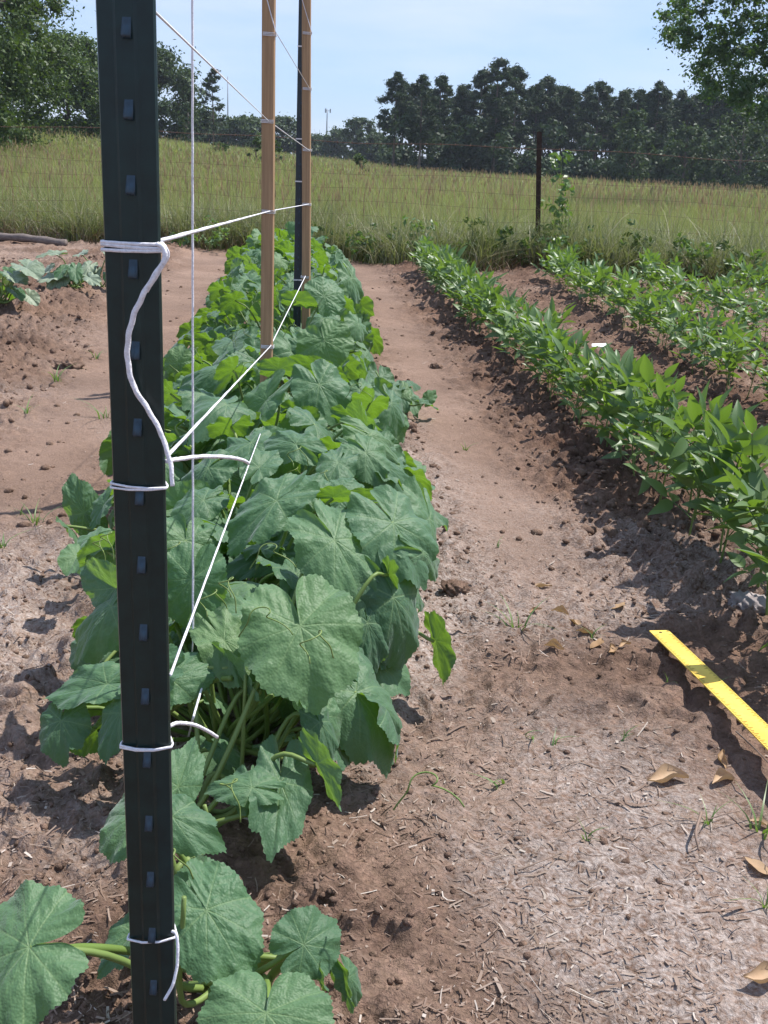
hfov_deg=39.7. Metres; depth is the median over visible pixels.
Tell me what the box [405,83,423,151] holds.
pine tree
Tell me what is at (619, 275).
bean plant
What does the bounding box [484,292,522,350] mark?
bean plant
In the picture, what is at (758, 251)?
weed plant
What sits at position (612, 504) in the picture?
soil clods
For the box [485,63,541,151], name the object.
pine tree
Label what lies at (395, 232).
weed plant
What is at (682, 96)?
pine tree
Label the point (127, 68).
steel post
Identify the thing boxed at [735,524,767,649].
bean plant
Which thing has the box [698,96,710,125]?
pine tree
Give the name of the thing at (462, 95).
pine tree
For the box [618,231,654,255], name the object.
weed plant
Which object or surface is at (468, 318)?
bean plant
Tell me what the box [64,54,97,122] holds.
oak tree
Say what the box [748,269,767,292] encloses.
bean plant
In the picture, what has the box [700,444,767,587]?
bean plant
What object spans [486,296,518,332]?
bean plant
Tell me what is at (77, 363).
clod
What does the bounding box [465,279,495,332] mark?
bean plant
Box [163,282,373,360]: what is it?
cucumber plant
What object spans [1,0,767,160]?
sky
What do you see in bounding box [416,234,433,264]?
bean plant
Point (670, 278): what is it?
bean plant
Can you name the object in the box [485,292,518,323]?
bean plant
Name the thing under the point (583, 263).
bean plant
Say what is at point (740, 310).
bean plant
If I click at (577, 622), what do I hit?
dry leaf
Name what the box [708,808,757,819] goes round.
twig
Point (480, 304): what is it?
bean plant
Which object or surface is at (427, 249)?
bean plant
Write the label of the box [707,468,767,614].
bean plant
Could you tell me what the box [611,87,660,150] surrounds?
pine tree
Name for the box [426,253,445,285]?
bean plant
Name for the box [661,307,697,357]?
bean plant
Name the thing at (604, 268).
bean plant
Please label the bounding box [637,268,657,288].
bean plant
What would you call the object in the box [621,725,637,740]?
grass sprout
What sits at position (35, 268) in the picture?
squash plant
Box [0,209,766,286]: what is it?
dead grass
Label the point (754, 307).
bean plant
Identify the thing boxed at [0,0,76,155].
oak tree
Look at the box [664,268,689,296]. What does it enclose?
bean plant
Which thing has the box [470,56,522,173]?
pine tree
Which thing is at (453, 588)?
clod
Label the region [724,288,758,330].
bean plant
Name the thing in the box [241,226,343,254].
cucumber plant
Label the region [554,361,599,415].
bean plant
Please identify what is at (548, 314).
bean plant
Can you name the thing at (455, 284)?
bean plant
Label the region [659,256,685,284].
bean plant
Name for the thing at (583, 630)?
dry leaf
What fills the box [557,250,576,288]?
bean plant
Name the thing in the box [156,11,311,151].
trellis twine
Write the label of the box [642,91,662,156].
pine tree
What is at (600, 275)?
bean plant
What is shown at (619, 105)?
pine tree
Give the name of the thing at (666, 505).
bean plant
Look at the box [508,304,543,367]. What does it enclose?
bean plant
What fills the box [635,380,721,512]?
bean plant
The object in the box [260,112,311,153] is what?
distant tree
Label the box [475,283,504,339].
bean plant
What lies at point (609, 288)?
bean plant
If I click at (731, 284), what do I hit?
bean plant
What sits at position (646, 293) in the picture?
bean plant
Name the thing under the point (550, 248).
bean plant
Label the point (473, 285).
bean plant
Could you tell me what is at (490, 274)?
bean plant
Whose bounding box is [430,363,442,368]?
clod
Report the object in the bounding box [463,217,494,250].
weed plant
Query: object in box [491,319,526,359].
bean plant
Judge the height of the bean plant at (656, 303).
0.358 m
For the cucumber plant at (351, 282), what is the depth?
6.64 m
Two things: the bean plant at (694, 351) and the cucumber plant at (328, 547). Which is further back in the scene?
the bean plant at (694, 351)
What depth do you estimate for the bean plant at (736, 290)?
7.67 m
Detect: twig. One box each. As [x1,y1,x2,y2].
[518,851,563,870]
[567,817,596,828]
[694,811,702,850]
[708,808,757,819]
[735,731,767,762]
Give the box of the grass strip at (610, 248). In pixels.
[0,171,767,285]
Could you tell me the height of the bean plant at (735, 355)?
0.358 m
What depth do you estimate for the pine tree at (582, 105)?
108.75 m
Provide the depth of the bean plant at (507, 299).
6.38 m
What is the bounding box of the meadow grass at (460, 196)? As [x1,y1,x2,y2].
[0,120,767,251]
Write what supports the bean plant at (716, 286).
on the ground at (516, 511)
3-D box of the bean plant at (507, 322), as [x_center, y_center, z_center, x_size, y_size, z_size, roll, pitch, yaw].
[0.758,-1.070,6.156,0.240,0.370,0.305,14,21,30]
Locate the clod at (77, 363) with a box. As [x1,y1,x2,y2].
[53,357,84,369]
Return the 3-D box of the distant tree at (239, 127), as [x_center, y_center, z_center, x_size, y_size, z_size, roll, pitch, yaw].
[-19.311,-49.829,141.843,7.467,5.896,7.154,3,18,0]
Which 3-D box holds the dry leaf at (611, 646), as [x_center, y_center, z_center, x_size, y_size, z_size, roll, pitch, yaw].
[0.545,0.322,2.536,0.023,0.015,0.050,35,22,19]
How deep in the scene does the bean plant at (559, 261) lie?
9.56 m
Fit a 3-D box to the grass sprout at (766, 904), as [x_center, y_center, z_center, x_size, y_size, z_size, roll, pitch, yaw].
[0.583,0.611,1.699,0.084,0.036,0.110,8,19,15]
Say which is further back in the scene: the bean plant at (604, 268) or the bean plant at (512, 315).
the bean plant at (604, 268)
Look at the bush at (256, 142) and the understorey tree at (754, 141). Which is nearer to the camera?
the bush at (256, 142)
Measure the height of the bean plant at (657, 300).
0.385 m
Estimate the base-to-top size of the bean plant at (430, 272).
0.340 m
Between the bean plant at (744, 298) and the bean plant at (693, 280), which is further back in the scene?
the bean plant at (693, 280)
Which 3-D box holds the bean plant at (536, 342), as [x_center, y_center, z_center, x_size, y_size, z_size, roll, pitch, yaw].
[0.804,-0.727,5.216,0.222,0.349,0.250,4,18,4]
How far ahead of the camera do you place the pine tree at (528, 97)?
117.61 m
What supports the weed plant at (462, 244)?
on the ground at (516, 511)
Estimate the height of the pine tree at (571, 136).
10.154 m
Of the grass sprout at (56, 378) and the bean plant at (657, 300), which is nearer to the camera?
the grass sprout at (56, 378)
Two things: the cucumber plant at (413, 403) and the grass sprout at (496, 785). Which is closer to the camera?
the grass sprout at (496, 785)
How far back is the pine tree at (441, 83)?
102.30 m
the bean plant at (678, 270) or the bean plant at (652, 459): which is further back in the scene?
the bean plant at (678, 270)
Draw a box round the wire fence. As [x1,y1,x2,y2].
[0,126,767,254]
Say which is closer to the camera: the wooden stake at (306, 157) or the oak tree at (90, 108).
the wooden stake at (306, 157)
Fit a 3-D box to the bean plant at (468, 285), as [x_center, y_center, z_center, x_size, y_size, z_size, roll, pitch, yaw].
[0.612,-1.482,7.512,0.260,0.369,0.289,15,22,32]
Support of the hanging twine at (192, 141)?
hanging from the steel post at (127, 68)
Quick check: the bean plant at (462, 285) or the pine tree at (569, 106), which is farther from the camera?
the pine tree at (569, 106)
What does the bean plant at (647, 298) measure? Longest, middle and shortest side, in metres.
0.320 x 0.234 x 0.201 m
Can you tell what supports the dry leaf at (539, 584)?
on the ground at (516, 511)
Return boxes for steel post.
[96,0,176,1023]
[293,0,301,327]
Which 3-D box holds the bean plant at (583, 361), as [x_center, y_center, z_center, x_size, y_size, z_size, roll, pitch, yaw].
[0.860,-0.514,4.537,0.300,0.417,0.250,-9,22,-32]
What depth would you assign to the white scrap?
6.74 m
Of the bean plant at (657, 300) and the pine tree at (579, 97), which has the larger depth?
the pine tree at (579, 97)
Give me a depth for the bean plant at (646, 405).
3.67 m
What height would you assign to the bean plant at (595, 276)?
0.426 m
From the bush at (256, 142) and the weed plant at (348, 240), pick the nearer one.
the weed plant at (348, 240)
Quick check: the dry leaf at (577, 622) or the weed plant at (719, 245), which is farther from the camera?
the weed plant at (719, 245)
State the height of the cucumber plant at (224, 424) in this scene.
0.436 m
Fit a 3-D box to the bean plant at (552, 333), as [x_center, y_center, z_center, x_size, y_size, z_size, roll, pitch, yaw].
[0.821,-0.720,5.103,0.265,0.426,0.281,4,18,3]
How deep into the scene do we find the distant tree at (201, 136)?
139.84 m
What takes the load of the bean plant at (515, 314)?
on the ground at (516, 511)
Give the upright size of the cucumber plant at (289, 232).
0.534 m
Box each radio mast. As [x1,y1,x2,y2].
[227,76,227,115]
[325,108,330,133]
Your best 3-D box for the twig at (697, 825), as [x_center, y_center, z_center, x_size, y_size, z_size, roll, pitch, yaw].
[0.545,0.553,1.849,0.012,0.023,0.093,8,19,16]
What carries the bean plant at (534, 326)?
on the ground at (516, 511)
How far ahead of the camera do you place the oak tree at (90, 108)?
64.61 m
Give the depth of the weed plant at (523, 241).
11.92 m
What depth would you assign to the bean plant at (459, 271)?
8.12 m
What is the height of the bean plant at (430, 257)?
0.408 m
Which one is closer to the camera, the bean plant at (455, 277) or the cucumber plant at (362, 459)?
the cucumber plant at (362, 459)
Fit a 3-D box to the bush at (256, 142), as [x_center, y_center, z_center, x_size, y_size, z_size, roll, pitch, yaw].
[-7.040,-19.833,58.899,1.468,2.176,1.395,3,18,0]
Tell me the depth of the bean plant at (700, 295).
8.37 m
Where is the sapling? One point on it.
(566, 185)
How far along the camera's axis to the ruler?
2.28 m
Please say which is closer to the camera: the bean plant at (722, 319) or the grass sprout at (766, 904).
the grass sprout at (766, 904)
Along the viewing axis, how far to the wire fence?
12.38 m
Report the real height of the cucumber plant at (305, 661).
0.469 m
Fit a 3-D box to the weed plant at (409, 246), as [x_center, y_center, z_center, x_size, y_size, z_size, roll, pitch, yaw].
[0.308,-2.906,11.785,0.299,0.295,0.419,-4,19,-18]
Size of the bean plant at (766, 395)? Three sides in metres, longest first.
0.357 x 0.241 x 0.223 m
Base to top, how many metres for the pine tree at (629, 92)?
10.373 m
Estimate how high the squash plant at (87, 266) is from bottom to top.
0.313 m
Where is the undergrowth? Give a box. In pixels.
[376,104,767,190]
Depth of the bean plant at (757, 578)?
2.59 m
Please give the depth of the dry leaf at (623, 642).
2.57 m
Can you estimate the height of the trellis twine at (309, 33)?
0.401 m
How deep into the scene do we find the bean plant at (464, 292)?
7.28 m
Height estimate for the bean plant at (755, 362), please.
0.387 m
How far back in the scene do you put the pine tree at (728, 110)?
109.11 m
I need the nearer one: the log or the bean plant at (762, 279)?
the bean plant at (762, 279)
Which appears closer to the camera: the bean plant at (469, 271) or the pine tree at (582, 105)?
the bean plant at (469, 271)
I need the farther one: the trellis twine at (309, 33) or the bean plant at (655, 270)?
the bean plant at (655, 270)
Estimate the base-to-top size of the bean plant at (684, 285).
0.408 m
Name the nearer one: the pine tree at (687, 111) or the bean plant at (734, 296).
the bean plant at (734, 296)
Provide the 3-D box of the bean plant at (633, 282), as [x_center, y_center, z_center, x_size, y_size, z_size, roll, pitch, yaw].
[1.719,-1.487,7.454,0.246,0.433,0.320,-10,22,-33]
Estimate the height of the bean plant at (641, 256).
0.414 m
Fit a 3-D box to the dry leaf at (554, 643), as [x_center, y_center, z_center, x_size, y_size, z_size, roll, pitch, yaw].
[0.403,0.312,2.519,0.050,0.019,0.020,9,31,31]
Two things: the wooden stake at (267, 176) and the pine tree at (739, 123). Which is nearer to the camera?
the wooden stake at (267, 176)
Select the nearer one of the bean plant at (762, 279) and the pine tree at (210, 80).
the bean plant at (762, 279)
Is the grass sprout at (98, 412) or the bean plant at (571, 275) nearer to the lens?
the grass sprout at (98, 412)
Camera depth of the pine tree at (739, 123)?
109.24 m
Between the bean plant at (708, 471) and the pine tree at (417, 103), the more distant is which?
the pine tree at (417, 103)
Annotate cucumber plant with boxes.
[0,736,464,1023]
[39,499,418,779]
[44,574,364,862]
[56,395,448,547]
[57,430,424,612]
[69,470,456,696]
[99,354,426,475]
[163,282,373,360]
[163,314,392,427]
[163,327,401,396]
[164,318,409,442]
[164,368,417,509]
[176,267,372,354]
[190,276,394,391]
[194,273,383,355]
[205,260,369,321]
[209,252,373,316]
[215,241,337,293]
[224,234,348,274]
[225,221,328,259]
[229,239,328,272]
[230,246,342,293]
[234,235,342,275]
[240,228,337,254]
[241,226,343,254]
[391,380,437,417]
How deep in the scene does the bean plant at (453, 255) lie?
8.59 m
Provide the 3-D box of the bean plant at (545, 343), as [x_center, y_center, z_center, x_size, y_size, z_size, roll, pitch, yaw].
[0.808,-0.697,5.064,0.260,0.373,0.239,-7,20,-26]
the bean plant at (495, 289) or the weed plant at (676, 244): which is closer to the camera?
the bean plant at (495, 289)
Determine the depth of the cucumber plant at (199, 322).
5.78 m
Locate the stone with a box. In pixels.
[727,590,765,615]
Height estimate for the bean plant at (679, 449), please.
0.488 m
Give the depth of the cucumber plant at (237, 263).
8.12 m
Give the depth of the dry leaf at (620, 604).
2.78 m
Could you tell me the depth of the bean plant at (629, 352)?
4.25 m
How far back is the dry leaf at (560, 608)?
2.76 m
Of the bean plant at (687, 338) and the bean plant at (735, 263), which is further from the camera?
the bean plant at (735, 263)
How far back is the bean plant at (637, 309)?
7.02 m
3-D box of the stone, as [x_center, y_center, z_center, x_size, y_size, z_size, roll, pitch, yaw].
[0.949,0.244,2.767,0.118,0.070,0.096,11,20,24]
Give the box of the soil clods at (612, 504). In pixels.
[0,254,767,1023]
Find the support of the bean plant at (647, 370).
on the ground at (516, 511)
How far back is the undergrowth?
101.24 m
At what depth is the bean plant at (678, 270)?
8.75 m
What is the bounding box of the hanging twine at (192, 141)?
[191,0,193,651]
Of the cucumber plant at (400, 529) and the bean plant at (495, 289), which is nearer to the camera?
the cucumber plant at (400, 529)
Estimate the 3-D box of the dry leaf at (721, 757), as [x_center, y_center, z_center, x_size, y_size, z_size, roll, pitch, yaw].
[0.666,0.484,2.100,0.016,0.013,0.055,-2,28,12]
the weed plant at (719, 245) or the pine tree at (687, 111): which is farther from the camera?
the pine tree at (687, 111)
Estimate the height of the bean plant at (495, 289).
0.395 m
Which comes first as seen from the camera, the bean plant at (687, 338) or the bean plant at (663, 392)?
the bean plant at (663, 392)
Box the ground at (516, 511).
[0,139,767,1023]
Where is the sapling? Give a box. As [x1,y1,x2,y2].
[540,150,575,240]
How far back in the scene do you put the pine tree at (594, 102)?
104.70 m
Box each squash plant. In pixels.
[0,259,44,305]
[35,250,100,289]
[72,249,105,287]
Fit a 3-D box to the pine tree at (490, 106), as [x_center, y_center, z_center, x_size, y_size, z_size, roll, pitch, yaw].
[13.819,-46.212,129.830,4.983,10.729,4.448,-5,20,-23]
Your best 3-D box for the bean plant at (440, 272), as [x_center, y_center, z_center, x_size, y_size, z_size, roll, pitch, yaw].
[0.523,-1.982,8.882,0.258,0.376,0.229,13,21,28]
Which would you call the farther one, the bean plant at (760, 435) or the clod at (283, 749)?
the bean plant at (760, 435)
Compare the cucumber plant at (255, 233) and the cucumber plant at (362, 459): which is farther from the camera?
the cucumber plant at (255, 233)
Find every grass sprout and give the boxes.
[0,528,36,547]
[15,395,37,413]
[21,501,59,525]
[50,364,86,381]
[79,399,109,418]
[471,773,504,788]
[485,595,554,629]
[552,731,570,745]
[577,817,605,840]
[582,624,605,639]
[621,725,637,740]
[658,797,731,824]
[716,781,767,838]
[728,878,767,908]
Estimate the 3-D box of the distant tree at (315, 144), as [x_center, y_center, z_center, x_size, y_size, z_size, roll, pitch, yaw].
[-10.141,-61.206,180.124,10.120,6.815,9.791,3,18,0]
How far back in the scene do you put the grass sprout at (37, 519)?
3.29 m
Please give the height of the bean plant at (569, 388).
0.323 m
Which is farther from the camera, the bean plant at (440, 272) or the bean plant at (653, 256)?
the bean plant at (653, 256)
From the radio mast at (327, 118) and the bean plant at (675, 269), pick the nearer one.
the bean plant at (675, 269)
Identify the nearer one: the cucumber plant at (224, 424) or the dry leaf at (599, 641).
the dry leaf at (599, 641)
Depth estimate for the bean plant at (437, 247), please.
9.32 m
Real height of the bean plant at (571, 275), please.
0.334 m
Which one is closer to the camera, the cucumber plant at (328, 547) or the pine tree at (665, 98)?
the cucumber plant at (328, 547)
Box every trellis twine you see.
[100,203,310,485]
[110,275,308,490]
[119,434,260,751]
[127,688,202,1000]
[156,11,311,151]
[263,0,311,89]
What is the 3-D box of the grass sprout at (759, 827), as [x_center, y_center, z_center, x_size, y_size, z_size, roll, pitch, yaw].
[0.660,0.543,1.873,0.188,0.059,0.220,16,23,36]
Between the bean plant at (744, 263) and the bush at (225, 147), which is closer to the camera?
the bean plant at (744, 263)
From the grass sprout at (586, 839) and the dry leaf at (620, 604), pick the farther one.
the dry leaf at (620, 604)
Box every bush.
[210,141,228,151]
[247,133,260,161]
[275,140,285,161]
[352,152,368,173]
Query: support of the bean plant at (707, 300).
on the ground at (516, 511)
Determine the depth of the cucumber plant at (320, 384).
3.46 m
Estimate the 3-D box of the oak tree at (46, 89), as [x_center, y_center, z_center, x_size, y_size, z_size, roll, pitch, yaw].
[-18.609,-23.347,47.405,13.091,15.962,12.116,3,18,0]
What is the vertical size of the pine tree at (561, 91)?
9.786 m
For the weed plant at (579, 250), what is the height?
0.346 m
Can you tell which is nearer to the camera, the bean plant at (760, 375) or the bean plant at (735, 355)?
the bean plant at (760, 375)
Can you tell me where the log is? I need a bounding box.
[0,233,67,245]
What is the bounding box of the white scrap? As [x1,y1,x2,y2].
[592,343,605,347]
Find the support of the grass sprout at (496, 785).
on the ground at (516, 511)
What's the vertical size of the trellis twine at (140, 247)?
0.165 m
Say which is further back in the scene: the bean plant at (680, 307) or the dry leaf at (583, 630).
the bean plant at (680, 307)
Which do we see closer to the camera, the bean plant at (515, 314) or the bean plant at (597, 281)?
the bean plant at (515, 314)
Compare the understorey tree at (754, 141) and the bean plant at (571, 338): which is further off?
the understorey tree at (754, 141)
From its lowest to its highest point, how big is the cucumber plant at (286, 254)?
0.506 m
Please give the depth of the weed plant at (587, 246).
11.79 m
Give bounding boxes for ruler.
[649,630,767,750]
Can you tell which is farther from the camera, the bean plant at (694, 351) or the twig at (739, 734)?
the bean plant at (694, 351)
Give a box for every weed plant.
[166,232,190,245]
[190,215,229,250]
[224,232,245,245]
[311,221,335,245]
[345,222,376,262]
[356,232,395,259]
[390,223,401,244]
[398,236,418,257]
[402,215,437,238]
[439,240,470,260]
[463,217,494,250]
[483,225,513,265]
[504,237,542,265]
[523,221,570,256]
[541,234,569,254]
[564,242,598,265]
[578,236,603,261]
[583,219,634,262]
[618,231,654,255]
[629,231,647,265]
[667,232,693,260]
[672,239,714,277]
[716,239,749,276]
[749,247,767,276]
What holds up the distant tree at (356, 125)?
on the ground at (516, 511)
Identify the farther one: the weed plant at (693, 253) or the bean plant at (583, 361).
the weed plant at (693, 253)
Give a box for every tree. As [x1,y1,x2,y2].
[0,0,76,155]
[0,0,94,150]
[10,24,100,139]
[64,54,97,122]
[95,39,212,141]
[167,106,230,143]
[176,102,199,142]
[194,68,226,142]
[214,115,260,150]
[236,112,280,149]
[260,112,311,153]
[311,129,342,157]
[312,125,355,160]
[337,115,380,161]
[350,130,399,165]
[373,71,412,168]
[391,79,415,135]
[402,74,445,169]
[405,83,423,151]
[428,74,462,165]
[441,92,457,121]
[447,83,477,136]
[452,67,506,169]
[458,90,478,122]
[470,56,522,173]
[481,88,515,120]
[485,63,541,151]
[515,86,534,136]
[520,100,549,147]
[522,83,553,141]
[531,74,563,155]
[544,86,570,152]
[546,83,574,151]
[547,88,584,149]
[566,91,583,150]
[570,84,602,146]
[573,81,625,160]
[592,85,617,156]
[601,106,662,184]
[605,90,633,153]
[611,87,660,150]
[613,87,634,140]
[637,80,676,183]
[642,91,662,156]
[647,0,767,126]
[656,88,680,130]
[659,120,718,186]
[666,97,701,139]
[668,88,690,137]
[685,94,701,123]
[686,90,735,182]
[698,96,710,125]
[700,108,767,190]
[705,94,733,173]
[710,101,751,176]
[743,89,767,139]
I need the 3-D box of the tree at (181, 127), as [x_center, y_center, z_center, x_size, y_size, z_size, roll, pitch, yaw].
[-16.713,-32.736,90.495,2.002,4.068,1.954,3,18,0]
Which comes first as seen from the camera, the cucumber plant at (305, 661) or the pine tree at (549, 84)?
the cucumber plant at (305, 661)
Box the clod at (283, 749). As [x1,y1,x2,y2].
[280,724,313,770]
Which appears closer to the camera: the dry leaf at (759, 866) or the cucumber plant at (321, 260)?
the dry leaf at (759, 866)
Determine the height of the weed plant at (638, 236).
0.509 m
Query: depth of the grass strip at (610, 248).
12.40 m
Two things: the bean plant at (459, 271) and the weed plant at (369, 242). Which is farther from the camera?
the weed plant at (369, 242)
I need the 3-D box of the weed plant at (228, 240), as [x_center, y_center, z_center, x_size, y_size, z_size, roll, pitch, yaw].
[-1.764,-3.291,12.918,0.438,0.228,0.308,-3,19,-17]
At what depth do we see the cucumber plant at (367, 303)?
6.93 m
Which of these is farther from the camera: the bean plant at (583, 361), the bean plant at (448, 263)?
the bean plant at (448, 263)
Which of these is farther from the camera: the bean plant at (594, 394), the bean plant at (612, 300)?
the bean plant at (612, 300)
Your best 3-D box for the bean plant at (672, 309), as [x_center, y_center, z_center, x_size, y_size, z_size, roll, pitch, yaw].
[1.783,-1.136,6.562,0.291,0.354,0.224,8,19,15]
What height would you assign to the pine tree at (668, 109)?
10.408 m
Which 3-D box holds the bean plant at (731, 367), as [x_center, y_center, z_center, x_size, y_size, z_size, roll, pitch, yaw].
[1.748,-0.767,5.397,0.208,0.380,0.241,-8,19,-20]
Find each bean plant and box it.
[408,244,424,269]
[412,244,433,278]
[413,231,432,252]
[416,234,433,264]
[417,246,433,271]
[418,242,434,278]
[422,243,445,276]
[423,245,456,292]
[424,256,446,284]
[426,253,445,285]
[428,245,466,292]
[429,243,451,265]
[432,253,459,303]
[435,256,464,295]
[435,258,467,300]
[438,258,467,300]
[441,267,464,304]
[444,261,476,294]
[447,260,483,315]
[447,267,475,305]
[452,271,498,328]
[453,265,486,309]
[454,266,474,303]
[454,275,477,317]
[456,276,496,328]
[461,278,490,324]
[464,265,507,309]
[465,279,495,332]
[471,279,506,324]
[473,292,502,331]
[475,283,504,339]
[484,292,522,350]
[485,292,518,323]
[486,288,528,350]
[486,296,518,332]
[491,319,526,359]
[493,305,522,345]
[496,296,539,348]
[502,300,548,358]
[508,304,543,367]
[509,309,542,362]
[516,308,580,382]
[517,297,575,373]
[518,313,559,372]
[520,313,573,382]
[522,328,578,399]
[527,328,571,391]
[530,315,583,392]
[531,242,557,278]
[541,249,563,276]
[542,333,584,405]
[544,245,570,282]
[545,330,597,407]
[548,250,563,282]
[550,251,575,286]
[550,253,576,291]
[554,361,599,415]
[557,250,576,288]
[557,358,599,420]
[558,241,580,284]
[559,250,582,285]
[559,341,610,424]
[565,261,581,294]
[569,261,588,294]
[571,259,602,301]
[571,260,589,291]
[574,346,612,428]
[575,253,611,299]
[578,261,608,307]
[579,346,655,446]
[581,349,650,426]
[583,343,648,451]
[584,266,613,305]
[585,264,610,306]
[586,259,617,310]
[586,357,648,459]
[600,384,666,476]
[601,354,682,460]
[602,268,645,327]
[603,264,642,314]
[604,278,633,310]
[604,364,664,463]
[605,277,642,325]
[606,277,631,313]
[609,384,684,476]
[618,372,692,479]
[623,293,650,331]
[624,393,706,501]
[625,279,654,312]
[627,295,653,336]
[629,289,652,327]
[630,249,660,286]
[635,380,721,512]
[637,247,660,289]
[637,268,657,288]
[639,252,666,288]
[639,402,737,535]
[640,280,672,333]
[640,281,676,335]
[643,296,677,344]
[647,262,666,290]
[649,299,691,347]
[654,386,760,518]
[657,295,706,353]
[658,267,676,290]
[658,296,682,347]
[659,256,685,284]
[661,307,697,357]
[663,268,680,294]
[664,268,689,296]
[666,267,687,297]
[668,266,692,304]
[669,326,707,373]
[674,266,704,303]
[679,310,724,376]
[679,312,713,360]
[681,399,767,552]
[683,274,713,314]
[684,273,707,301]
[686,278,708,308]
[689,426,766,562]
[692,301,735,363]
[697,274,734,313]
[697,324,738,373]
[699,271,728,320]
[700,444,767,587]
[702,409,767,555]
[703,313,764,386]
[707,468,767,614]
[710,269,737,325]
[710,326,749,391]
[713,282,756,322]
[716,319,761,381]
[721,252,749,288]
[721,288,748,323]
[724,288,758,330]
[731,288,766,328]
[731,514,767,586]
[732,257,757,286]
[733,328,767,397]
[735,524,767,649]
[736,262,760,291]
[744,301,767,332]
[745,286,767,341]
[747,259,767,301]
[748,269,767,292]
[750,365,767,386]
[752,342,767,384]
[757,368,767,403]
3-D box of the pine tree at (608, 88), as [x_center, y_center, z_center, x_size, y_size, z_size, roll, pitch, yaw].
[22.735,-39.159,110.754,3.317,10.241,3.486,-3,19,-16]
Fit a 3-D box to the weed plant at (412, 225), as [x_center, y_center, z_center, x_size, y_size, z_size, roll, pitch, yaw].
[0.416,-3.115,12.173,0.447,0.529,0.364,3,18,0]
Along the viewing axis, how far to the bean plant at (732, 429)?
3.07 m
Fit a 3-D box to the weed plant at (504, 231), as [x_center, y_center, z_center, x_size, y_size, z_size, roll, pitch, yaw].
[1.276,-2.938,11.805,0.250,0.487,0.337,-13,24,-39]
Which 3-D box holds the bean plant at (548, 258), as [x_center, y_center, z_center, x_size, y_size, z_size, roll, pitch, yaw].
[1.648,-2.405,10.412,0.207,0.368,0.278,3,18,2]
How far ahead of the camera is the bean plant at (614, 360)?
4.10 m
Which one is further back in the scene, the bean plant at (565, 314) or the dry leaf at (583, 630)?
the bean plant at (565, 314)
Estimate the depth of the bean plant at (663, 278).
9.39 m
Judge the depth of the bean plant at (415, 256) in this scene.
10.66 m
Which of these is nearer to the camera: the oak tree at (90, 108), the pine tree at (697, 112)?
the oak tree at (90, 108)
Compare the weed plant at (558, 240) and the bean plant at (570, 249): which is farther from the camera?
the weed plant at (558, 240)
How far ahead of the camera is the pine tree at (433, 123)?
97.03 m
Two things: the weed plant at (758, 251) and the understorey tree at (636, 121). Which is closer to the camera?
the weed plant at (758, 251)
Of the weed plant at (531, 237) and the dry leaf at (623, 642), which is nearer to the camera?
the dry leaf at (623, 642)
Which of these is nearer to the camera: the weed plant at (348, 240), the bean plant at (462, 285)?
the bean plant at (462, 285)
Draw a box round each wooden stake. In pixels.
[260,0,275,382]
[301,0,310,328]
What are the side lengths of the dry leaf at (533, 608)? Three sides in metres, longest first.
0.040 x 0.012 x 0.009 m
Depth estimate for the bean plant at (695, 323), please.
6.19 m
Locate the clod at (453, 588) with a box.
[440,579,470,597]
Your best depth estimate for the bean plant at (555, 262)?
10.21 m
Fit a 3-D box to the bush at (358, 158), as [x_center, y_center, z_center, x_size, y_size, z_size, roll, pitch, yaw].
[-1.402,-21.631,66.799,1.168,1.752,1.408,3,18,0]
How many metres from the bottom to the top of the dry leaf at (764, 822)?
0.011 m
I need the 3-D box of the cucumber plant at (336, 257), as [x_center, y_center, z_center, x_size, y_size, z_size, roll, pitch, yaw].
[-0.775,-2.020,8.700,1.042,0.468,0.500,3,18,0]
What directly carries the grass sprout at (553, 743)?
on the ground at (516, 511)
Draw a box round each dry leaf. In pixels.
[529,607,541,612]
[535,583,551,586]
[544,638,563,649]
[552,605,568,614]
[571,619,580,624]
[576,627,595,634]
[590,638,603,648]
[609,643,617,651]
[611,602,624,608]
[618,639,630,646]
[647,763,688,782]
[712,767,734,783]
[718,749,726,768]
[743,961,767,983]
[745,857,767,873]
[749,817,767,824]
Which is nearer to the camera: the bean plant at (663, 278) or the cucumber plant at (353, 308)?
the cucumber plant at (353, 308)
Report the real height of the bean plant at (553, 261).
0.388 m
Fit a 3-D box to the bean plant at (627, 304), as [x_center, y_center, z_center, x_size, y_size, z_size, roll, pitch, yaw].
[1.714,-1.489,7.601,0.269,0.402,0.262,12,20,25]
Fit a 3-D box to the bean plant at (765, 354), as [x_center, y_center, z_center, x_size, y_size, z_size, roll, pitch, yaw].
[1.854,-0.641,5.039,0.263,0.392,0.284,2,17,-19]
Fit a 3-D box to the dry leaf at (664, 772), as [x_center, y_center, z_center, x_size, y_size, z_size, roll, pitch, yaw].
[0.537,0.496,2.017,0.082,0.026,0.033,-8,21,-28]
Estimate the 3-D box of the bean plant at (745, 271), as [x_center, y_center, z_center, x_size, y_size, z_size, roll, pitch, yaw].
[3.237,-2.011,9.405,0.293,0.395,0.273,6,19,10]
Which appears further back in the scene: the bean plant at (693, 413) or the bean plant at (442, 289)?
the bean plant at (442, 289)
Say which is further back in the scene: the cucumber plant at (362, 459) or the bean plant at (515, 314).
the bean plant at (515, 314)
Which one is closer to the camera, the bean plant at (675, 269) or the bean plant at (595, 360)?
the bean plant at (595, 360)
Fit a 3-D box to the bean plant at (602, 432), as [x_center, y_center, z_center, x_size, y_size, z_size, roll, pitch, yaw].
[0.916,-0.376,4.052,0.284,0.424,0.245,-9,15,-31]
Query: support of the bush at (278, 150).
on the ground at (516, 511)

